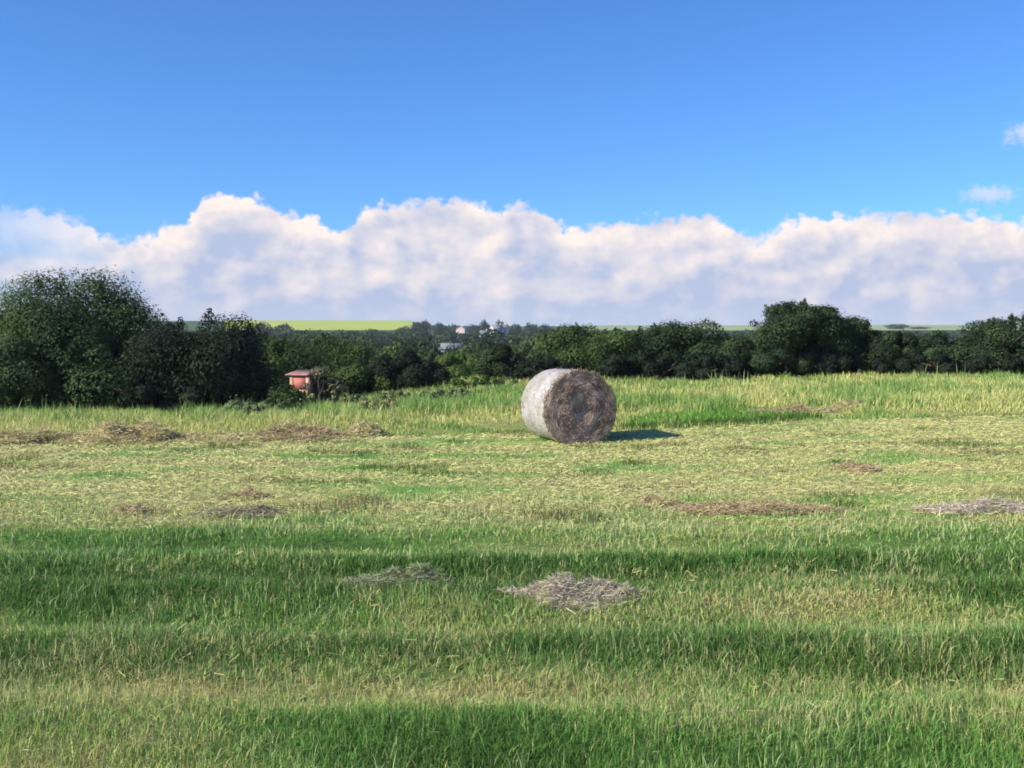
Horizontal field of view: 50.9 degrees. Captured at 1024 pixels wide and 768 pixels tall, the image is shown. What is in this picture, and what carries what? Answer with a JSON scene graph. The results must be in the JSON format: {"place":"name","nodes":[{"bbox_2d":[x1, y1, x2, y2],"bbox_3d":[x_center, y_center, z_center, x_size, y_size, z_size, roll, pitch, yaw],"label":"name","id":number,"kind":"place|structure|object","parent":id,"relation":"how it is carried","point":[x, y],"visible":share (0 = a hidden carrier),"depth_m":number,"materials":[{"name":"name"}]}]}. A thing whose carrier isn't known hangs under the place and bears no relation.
{"place":"outdoors","nodes":[
{"label":"outdoors","id":0,"kind":"place"},
{"bbox_2d":[225,320,412,329],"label":"crop field","id":1,"kind":"structure","parent":0,"point":[345,324],"depth_m":1047.32,"materials":[{"name":"green plant"}]},
{"bbox_2d":[0,321,1023,767],"bbox_3d":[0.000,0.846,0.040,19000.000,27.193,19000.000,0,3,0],"label":"ground","id":2,"kind":"structure","parent":0,"point":[384,537],"depth_m":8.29,"materials":[{"name":"green plant"}]},
{"bbox_2d":[0,425,67,445],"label":"hay heap","id":3,"kind":"object","parent":2,"relation":"on","point":[25,437],"visible":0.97,"depth_m":17.92,"materials":[{"name":"plant"}]},
{"bbox_2d":[0,324,103,409],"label":"hedge bush","id":4,"kind":"object","parent":2,"relation":"on","point":[12,376],"visible":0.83,"depth_m":30.30,"materials":[{"name":"green plant"}]},
{"bbox_2d":[0,264,170,405],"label":"tree","id":5,"kind":"object","parent":2,"relation":"on","point":[21,317],"visible":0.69,"depth_m":31.94,"materials":[{"name":"green plant"}]},
{"bbox_2d":[34,325,180,410],"bbox_3d":[-11.736,-0.311,31.742,4.278,2.881,4.350,2,4,39],"label":"hedge bush","id":6,"kind":"object","parent":2,"relation":"on","point":[110,377],"visible":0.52,"depth_m":30.57,"materials":[{"name":"green plant"}]},
{"bbox_2d":[45,416,191,445],"bbox_3d":[-6.796,0.810,18.404,2.963,0.513,2.303,0,3,0],"label":"hay heap","id":7,"kind":"object","parent":2,"relation":"on","point":[117,432],"visible":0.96,"depth_m":18.11,"materials":[{"name":"plant"}]},
{"bbox_2d":[108,502,165,515],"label":"hay heap","id":8,"kind":"object","parent":2,"relation":"on","point":[133,508],"visible":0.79,"depth_m":11.03,"materials":[{"name":"plant"}]},
{"bbox_2d":[89,371,210,412],"bbox_3d":[-10.303,0.368,30.561,3.285,1.460,2.319,-1,3,-20],"label":"hedge bush","id":9,"kind":"object","parent":2,"relation":"on","point":[142,393],"visible":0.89,"depth_m":30.09,"materials":[{"name":"green plant"}]},
{"bbox_2d":[116,335,192,404],"bbox_3d":[-10.376,-0.318,32.383,3.155,2.776,2.530,0,3,0],"label":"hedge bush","id":10,"kind":"object","parent":2,"relation":"on","point":[162,360],"visible":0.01,"depth_m":31.73,"materials":[{"name":"green plant"}]},
{"bbox_2d":[118,308,286,409],"bbox_3d":[-9.042,-0.555,31.364,4.808,3.351,3.905,2,3,30],"label":"hedge bush","id":11,"kind":"object","parent":2,"relation":"on","point":[216,364],"visible":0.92,"depth_m":30.59,"materials":[{"name":"green plant"}]},
{"bbox_2d":[168,430,280,443],"bbox_3d":[-4.847,0.911,18.515,2.650,0.281,1.813,0,3,0],"label":"hay heap","id":12,"kind":"object","parent":2,"relation":"on","point":[225,436],"visible":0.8,"depth_m":18.30,"materials":[{"name":"plant"}]},
{"bbox_2d":[182,502,291,518],"bbox_3d":[-2.756,1.299,10.965,1.172,0.212,0.742,0,3,0],"label":"hay heap","id":13,"kind":"object","parent":2,"relation":"on","point":[256,509],"visible":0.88,"depth_m":10.87,"materials":[{"name":"plant"}]},
{"bbox_2d":[223,398,255,410],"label":"scrub plant","id":14,"kind":"object","parent":2,"relation":"on","point":[230,404],"visible":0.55,"depth_m":29.37,"materials":[{"name":"green plant"}]},
{"bbox_2d":[211,485,276,500],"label":"hay heap","id":15,"kind":"object","parent":2,"relation":"on","point":[251,492],"visible":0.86,"depth_m":11.97,"materials":[{"name":"plant"}]},
{"bbox_2d":[242,400,285,414],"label":"scrub plant","id":16,"kind":"object","parent":2,"relation":"on","point":[256,406],"visible":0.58,"depth_m":26.46,"materials":[{"name":"green plant"}]},
{"bbox_2d":[254,321,275,336],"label":"tree","id":17,"kind":"object","parent":2,"relation":"on","point":[263,325],"visible":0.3,"depth_m":637.25,"materials":[{"name":"green plant"}]},
{"bbox_2d":[225,331,324,401],"bbox_3d":[-8.276,-0.405,35.387,3.950,2.707,3.238,2,3,31],"label":"hedge bush","id":18,"kind":"object","parent":2,"relation":"on","point":[281,358],"visible":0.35,"depth_m":35.03,"materials":[{"name":"green plant"}]},
{"bbox_2d":[267,324,294,333],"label":"tree","id":19,"kind":"object","parent":2,"relation":"on","point":[281,327],"visible":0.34,"depth_m":637.51,"materials":[{"name":"green plant"}]},
{"bbox_2d":[267,382,295,403],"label":"nettle clump","id":20,"kind":"object","parent":2,"relation":"on","point":[285,387],"visible":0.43,"depth_m":29.60,"materials":[{"name":"green plant"}]},
{"bbox_2d":[268,395,313,410],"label":"nettle clump","id":21,"kind":"object","parent":2,"relation":"on","point":[288,401],"visible":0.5,"depth_m":28.27,"materials":[{"name":"green plant"}]},
{"bbox_2d":[275,388,308,403],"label":"nettle clump","id":22,"kind":"object","parent":2,"relation":"on","point":[296,393],"visible":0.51,"depth_m":29.18,"materials":[{"name":"green plant"}]},
{"bbox_2d":[285,369,317,405],"bbox_3d":[-5.806,0.267,29.858,0.740,1.314,0.600,1,3,24],"label":"raised hut","id":23,"kind":"object","parent":2,"relation":"on","point":[299,378],"visible":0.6,"depth_m":29.63,"materials":[{"name":"wood"}]},
{"bbox_2d":[293,377,305,388],"bbox_3d":[-5.850,-0.019,29.615,0.410,0.330,0.037,1,3,24],"label":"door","id":24,"kind":"structure","parent":23,"relation":"in","point":[298,382],"depth_m":29.63,"materials":[{"name":"wood"}]},
{"bbox_2d":[248,421,356,441],"bbox_3d":[-3.777,0.831,18.868,1.972,0.401,1.902,2,3,35],"label":"hay heap","id":25,"kind":"object","parent":2,"relation":"on","point":[288,430],"visible":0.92,"depth_m":18.69,"materials":[{"name":"plant"}]},
{"bbox_2d":[297,328,322,349],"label":"tree","id":26,"kind":"object","parent":2,"relation":"on","point":[303,336],"visible":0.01,"depth_m":176.99,"materials":[{"name":"green plant"}]},
{"bbox_2d":[267,330,376,381],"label":"hedge bush","id":27,"kind":"object","parent":2,"relation":"on","point":[345,353],"visible":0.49,"depth_m":42.98,"materials":[{"name":"green plant"}]},
{"bbox_2d":[302,366,348,403],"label":"hedge bush","id":28,"kind":"object","parent":2,"relation":"on","point":[332,387],"visible":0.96,"depth_m":29.64,"materials":[{"name":"green plant"}]},
{"bbox_2d":[310,332,341,364],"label":"tree","id":29,"kind":"object","parent":2,"relation":"on","point":[328,342],"visible":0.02,"depth_m":120.49,"materials":[{"name":"green plant"}]},
{"bbox_2d":[325,393,383,405],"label":"scrub plant","id":30,"kind":"object","parent":2,"relation":"on","point":[335,398],"visible":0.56,"depth_m":29.55,"materials":[{"name":"green plant"}]},
{"bbox_2d":[319,355,404,394],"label":"hedge bush","id":31,"kind":"object","parent":2,"relation":"on","point":[350,375],"visible":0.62,"depth_m":37.17,"materials":[{"name":"green plant"}]},
{"bbox_2d":[343,419,389,436],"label":"hay heap","id":32,"kind":"object","parent":2,"relation":"on","point":[359,428],"visible":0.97,"depth_m":19.30,"materials":[{"name":"plant"}]},
{"bbox_2d":[358,398,399,412],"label":"scrub plant","id":33,"kind":"object","parent":2,"relation":"on","point":[366,404],"visible":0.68,"depth_m":25.35,"materials":[{"name":"green plant"}]},
{"bbox_2d":[377,345,396,355],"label":"tree","id":34,"kind":"object","parent":2,"relation":"on","point":[387,349],"visible":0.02,"depth_m":126.16,"materials":[{"name":"green plant"}]},
{"bbox_2d":[326,562,454,591],"bbox_3d":[-0.871,1.439,7.933,1.160,0.294,0.663,0,3,0],"label":"hay heap","id":35,"kind":"object","parent":2,"relation":"on","point":[422,572],"visible":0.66,"depth_m":7.89,"materials":[{"name":"plant"}]},
{"bbox_2d":[370,338,416,383],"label":"tree","id":36,"kind":"object","parent":2,"relation":"on","point":[395,350],"visible":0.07,"depth_m":69.62,"materials":[{"name":"green plant"}]},
{"bbox_2d":[376,390,416,401],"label":"scrub plant","id":37,"kind":"object","parent":2,"relation":"on","point":[390,394],"visible":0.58,"depth_m":30.75,"materials":[{"name":"green plant"}]},
{"bbox_2d":[396,326,410,331],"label":"tree","id":38,"kind":"object","parent":2,"relation":"on","point":[402,328],"visible":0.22,"depth_m":677.77,"materials":[{"name":"green plant"}]},
{"bbox_2d":[358,346,454,391],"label":"hedge bush","id":39,"kind":"object","parent":2,"relation":"on","point":[429,372],"visible":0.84,"depth_m":36.99,"materials":[{"name":"green plant"}]},
{"bbox_2d":[410,319,431,333],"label":"tree","id":40,"kind":"object","parent":2,"relation":"on","point":[416,326],"visible":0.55,"depth_m":686.83,"materials":[{"name":"green plant"}]},
{"bbox_2d":[408,333,440,355],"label":"tree","id":41,"kind":"object","parent":2,"relation":"on","point":[418,344],"visible":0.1,"depth_m":161.55,"materials":[{"name":"green plant"}]},
{"bbox_2d":[410,346,438,381],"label":"tree","id":42,"kind":"object","parent":2,"relation":"on","point":[420,353],"visible":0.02,"depth_m":111.32,"materials":[{"name":"green plant"}]},
{"bbox_2d":[416,344,443,377],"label":"tree","id":43,"kind":"object","parent":2,"relation":"on","point":[433,352],"visible":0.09,"depth_m":77.74,"materials":[{"name":"green plant"}]},
{"bbox_2d":[431,322,450,337],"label":"tree","id":44,"kind":"object","parent":2,"relation":"on","point":[435,327],"visible":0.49,"depth_m":677.18,"materials":[{"name":"green plant"}]},
{"bbox_2d":[418,386,469,400],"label":"scrub plant","id":45,"kind":"object","parent":2,"relation":"on","point":[453,391],"visible":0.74,"depth_m":29.80,"materials":[{"name":"green plant"}]},
{"bbox_2d":[441,342,457,355],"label":"tree","id":46,"kind":"object","parent":2,"relation":"on","point":[447,351],"visible":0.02,"depth_m":184.70,"materials":[{"name":"green plant"}]},
{"bbox_2d":[439,343,462,351],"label":"farm barn","id":47,"kind":"structure","parent":2,"relation":"on","point":[443,346],"depth_m":468.08,"materials":[{"name":"stone"}]},
{"bbox_2d":[446,322,459,332],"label":"tree","id":48,"kind":"object","parent":2,"relation":"on","point":[454,326],"visible":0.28,"depth_m":698.21,"materials":[{"name":"green plant"}]},
{"bbox_2d":[434,347,474,372],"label":"tree","id":49,"kind":"object","parent":2,"relation":"on","point":[454,351],"visible":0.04,"depth_m":109.69,"materials":[{"name":"green plant"}]},
{"bbox_2d":[433,351,483,381],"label":"hedge bush","id":50,"kind":"object","parent":2,"relation":"on","point":[453,363],"visible":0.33,"depth_m":44.68,"materials":[{"name":"green plant"}]},
{"bbox_2d":[456,325,468,337],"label":"village house","id":51,"kind":"structure","parent":2,"relation":"on","point":[462,329],"depth_m":625.65,"materials":[{"name":"stone"}]},
{"bbox_2d":[457,341,478,353],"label":"tree","id":52,"kind":"object","parent":2,"relation":"on","point":[467,346],"visible":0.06,"depth_m":161.97,"materials":[{"name":"green plant"}]},
{"bbox_2d":[466,324,480,335],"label":"tree","id":53,"kind":"object","parent":2,"relation":"on","point":[473,328],"visible":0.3,"depth_m":686.91,"materials":[{"name":"green plant"}]},
{"bbox_2d":[465,337,492,363],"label":"tree","id":54,"kind":"object","parent":2,"relation":"on","point":[476,345],"visible":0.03,"depth_m":113.74,"materials":[{"name":"green plant"}]},
{"bbox_2d":[449,375,518,388],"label":"bramble","id":55,"kind":"object","parent":2,"relation":"on","point":[484,379],"visible":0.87,"depth_m":35.71,"materials":[{"name":"green plant"}]},
{"bbox_2d":[479,319,489,329],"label":"tree","id":56,"kind":"object","parent":2,"relation":"on","point":[484,325],"visible":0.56,"depth_m":692.72,"materials":[{"name":"green plant"}]},
{"bbox_2d":[468,358,511,377],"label":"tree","id":57,"kind":"object","parent":2,"relation":"on","point":[509,373],"visible":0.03,"depth_m":72.31,"materials":[{"name":"green plant"}]},
{"bbox_2d":[477,333,510,358],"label":"tree","id":58,"kind":"object","parent":2,"relation":"on","point":[491,342],"visible":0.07,"depth_m":166.52,"materials":[{"name":"green plant"}]},
{"bbox_2d":[489,323,504,336],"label":"village house","id":59,"kind":"structure","parent":2,"relation":"on","point":[500,327],"depth_m":623.66,"materials":[{"name":"stone"}]},
{"bbox_2d":[503,323,508,334],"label":"village house","id":60,"kind":"structure","parent":2,"relation":"on","point":[506,327],"depth_m":629.70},
{"bbox_2d":[472,342,543,378],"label":"hedge bush","id":61,"kind":"object","parent":2,"relation":"on","point":[495,360],"visible":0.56,"depth_m":40.35,"materials":[{"name":"green plant"}]},
{"bbox_2d":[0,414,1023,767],"bbox_3d":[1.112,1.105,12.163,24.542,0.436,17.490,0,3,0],"label":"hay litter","id":62,"kind":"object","parent":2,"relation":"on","point":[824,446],"visible":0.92,"depth_m":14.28,"materials":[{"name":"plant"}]},
{"bbox_2d":[509,322,521,332],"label":"tree","id":63,"kind":"object","parent":2,"relation":"on","point":[516,328],"visible":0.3,"depth_m":684.66,"materials":[{"name":"green plant"}]},
{"bbox_2d":[512,339,526,357],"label":"tree","id":64,"kind":"object","parent":2,"relation":"on","point":[517,348],"visible":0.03,"depth_m":185.30,"materials":[{"name":"green plant"}]},
{"bbox_2d":[509,337,548,369],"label":"tree","id":65,"kind":"object","parent":2,"relation":"on","point":[522,348],"visible":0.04,"depth_m":84.53,"materials":[{"name":"green plant"}]},
{"bbox_2d":[522,322,539,334],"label":"tree","id":66,"kind":"object","parent":2,"relation":"on","point":[528,327],"visible":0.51,"depth_m":677.53,"materials":[{"name":"green plant"}]},
{"bbox_2d":[40,328,1023,372],"bbox_3d":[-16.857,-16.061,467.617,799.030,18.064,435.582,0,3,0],"label":"woodland","id":67,"kind":"object","parent":2,"relation":"on","point":[410,336],"visible":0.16,"depth_m":422.79,"materials":[{"name":"green plant"}]},
{"bbox_2d":[512,356,575,380],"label":"hedge bush","id":68,"kind":"object","parent":2,"relation":"on","point":[525,368],"visible":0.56,"depth_m":37.99,"materials":[{"name":"green plant"}]},
{"bbox_2d":[538,323,554,332],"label":"tree","id":69,"kind":"object","parent":2,"relation":"on","point":[545,327],"visible":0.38,"depth_m":686.81,"materials":[{"name":"green plant"}]},
{"bbox_2d":[520,367,618,444],"bbox_3d":[0.954,0.362,18.468,1.417,1.379,1.440,-1,3,-18],"label":"hay bale","id":70,"kind":"object","parent":2,"relation":"on","point":[568,406],"visible":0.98,"depth_m":17.88,"materials":[{"name":"plant"}]},
{"bbox_2d":[490,569,656,613],"bbox_3d":[0.411,1.391,7.338,1.302,0.311,0.631,0,3,0],"label":"hay heap","id":71,"kind":"object","parent":2,"relation":"on","point":[585,592],"visible":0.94,"depth_m":7.25,"materials":[{"name":"plant"}]},
{"bbox_2d":[531,322,621,376],"bbox_3d":[2.380,-1.067,39.837,3.009,2.561,3.821,-1,3,-27],"label":"hedge bush","id":72,"kind":"object","parent":2,"relation":"on","point":[560,342],"visible":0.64,"depth_m":39.19,"materials":[{"name":"green plant"}]},
{"bbox_2d":[568,327,655,377],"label":"hedge bush","id":73,"kind":"object","parent":2,"relation":"on","point":[619,334],"visible":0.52,"depth_m":38.55,"materials":[{"name":"green plant"}]},
{"bbox_2d":[594,351,693,379],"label":"hedge bush","id":74,"kind":"object","parent":2,"relation":"on","point":[615,366],"visible":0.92,"depth_m":37.48,"materials":[{"name":"green plant"}]},
{"bbox_2d":[622,492,683,507],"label":"hay heap","id":75,"kind":"object","parent":2,"relation":"on","point":[654,499],"visible":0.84,"depth_m":11.50,"materials":[{"name":"plant"}]},
{"bbox_2d":[616,319,698,375],"bbox_3d":[5.433,-1.138,39.471,3.514,2.503,2.829,-2,3,-32],"label":"hedge bush","id":76,"kind":"object","parent":2,"relation":"on","point":[661,335],"visible":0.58,"depth_m":38.74,"materials":[{"name":"green plant"}]},
{"bbox_2d":[659,317,740,374],"bbox_3d":[6.885,-1.180,39.452,3.273,2.533,2.649,1,3,26],"label":"hedge bush","id":77,"kind":"object","parent":2,"relation":"on","point":[705,343],"visible":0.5,"depth_m":38.83,"materials":[{"name":"green plant"}]},
{"bbox_2d":[673,352,754,380],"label":"hedge bush","id":78,"kind":"object","parent":2,"relation":"on","point":[735,365],"visible":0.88,"depth_m":36.62,"materials":[{"name":"green plant"}]},
{"bbox_2d":[702,335,768,377],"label":"hedge bush","id":79,"kind":"object","parent":2,"relation":"on","point":[743,347],"visible":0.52,"depth_m":37.85,"materials":[{"name":"green plant"}]},
{"bbox_2d":[642,497,868,515],"bbox_3d":[2.511,1.283,11.064,2.360,0.219,0.596,0,3,0],"label":"hay heap","id":80,"kind":"object","parent":2,"relation":"on","point":[737,507],"visible":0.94,"depth_m":10.97,"materials":[{"name":"plant"}]},
{"bbox_2d":[746,347,824,377],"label":"hedge bush","id":81,"kind":"object","parent":2,"relation":"on","point":[775,360],"visible":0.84,"depth_m":37.14,"materials":[{"name":"green plant"}]},
{"bbox_2d":[740,403,843,415],"bbox_3d":[5.946,0.542,22.916,2.460,0.320,1.399,0,3,0],"label":"hay heap","id":82,"kind":"object","parent":2,"relation":"on","point":[797,407],"visible":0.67,"depth_m":22.62,"materials":[{"name":"plant"}]},
{"bbox_2d":[746,297,861,375],"bbox_3d":[10.448,-1.543,38.244,4.330,3.094,3.775,0,3,0],"label":"tree","id":83,"kind":"object","parent":2,"relation":"on","point":[792,324],"visible":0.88,"depth_m":37.60,"materials":[{"name":"green plant"}]},
{"bbox_2d":[794,343,856,376],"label":"hedge bush","id":84,"kind":"object","parent":2,"relation":"on","point":[834,363],"visible":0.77,"depth_m":37.23,"materials":[{"name":"green plant"}]},
{"bbox_2d":[808,315,882,372],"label":"hedge bush","id":85,"kind":"object","parent":2,"relation":"on","point":[863,329],"visible":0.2,"depth_m":38.23,"materials":[{"name":"green plant"}]},
{"bbox_2d":[822,398,872,409],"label":"hay heap","id":86,"kind":"object","parent":2,"relation":"on","point":[849,404],"visible":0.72,"depth_m":23.25,"materials":[{"name":"plant"}]},
{"bbox_2d":[822,460,882,473],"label":"hay heap","id":87,"kind":"object","parent":2,"relation":"on","point":[857,467],"visible":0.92,"depth_m":13.88,"materials":[{"name":"plant"}]},
{"bbox_2d":[851,330,927,373],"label":"hedge bush","id":88,"kind":"object","parent":2,"relation":"on","point":[886,345],"visible":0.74,"depth_m":37.99,"materials":[{"name":"green plant"}]},
{"bbox_2d":[865,347,971,374],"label":"hedge bush","id":89,"kind":"object","parent":2,"relation":"on","point":[946,364],"visible":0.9,"depth_m":36.86,"materials":[{"name":"green plant"}]},
{"bbox_2d":[892,330,971,372],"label":"hedge bush","id":90,"kind":"object","parent":2,"relation":"on","point":[931,343],"visible":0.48,"depth_m":37.98,"materials":[{"name":"green plant"}]},
{"bbox_2d":[902,493,1023,516],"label":"hay heap","id":91,"kind":"object","parent":2,"relation":"on","point":[990,505],"visible":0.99,"depth_m":10.85,"materials":[{"name":"plant"}]},
{"bbox_2d":[947,332,1014,371],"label":"hedge bush","id":92,"kind":"object","parent":2,"relation":"on","point":[970,340],"visible":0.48,"depth_m":37.64,"materials":[{"name":"green plant"}]},
{"bbox_2d":[955,353,1023,374],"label":"hedge bush","id":93,"kind":"object","parent":2,"relation":"on","point":[978,363],"visible":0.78,"depth_m":36.48,"materials":[{"name":"green plant"}]},
{"bbox_2d":[959,312,1023,371],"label":"tree","id":94,"kind":"object","parent":2,"relation":"on","point":[1003,333],"visible":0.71,"depth_m":37.43,"materials":[{"name":"green plant"}]},
{"bbox_2d":[0,362,1023,444],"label":"tall grass","id":95,"kind":"structure","parent":0,"point":[894,389],"depth_m":24.23,"materials":[{"name":"green plant"}]},
{"bbox_2d":[0,0,1023,325],"label":"sky","id":96,"kind":"structure","parent":0,"point":[459,162],"materials":[{"name":"blue"}]},
{"bbox_2d":[589,325,1023,329],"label":"pasture field","id":97,"kind":"structure","parent":0,"point":[749,327],"depth_m":1018.28,"materials":[{"name":"green plant"}]},
{"bbox_2d":[883,323,910,328],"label":"tree","id":98,"kind":"object","parent":97,"relation":"on","point":[897,326],"visible":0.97,"depth_m":895.08,"materials":[{"name":"green plant"}]},
{"bbox_2d":[908,327,931,328],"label":"tree","id":99,"kind":"object","parent":97,"relation":"on","point":[919,327],"visible":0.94,"depth_m":898.08,"materials":[{"name":"green plant"}]}
]}

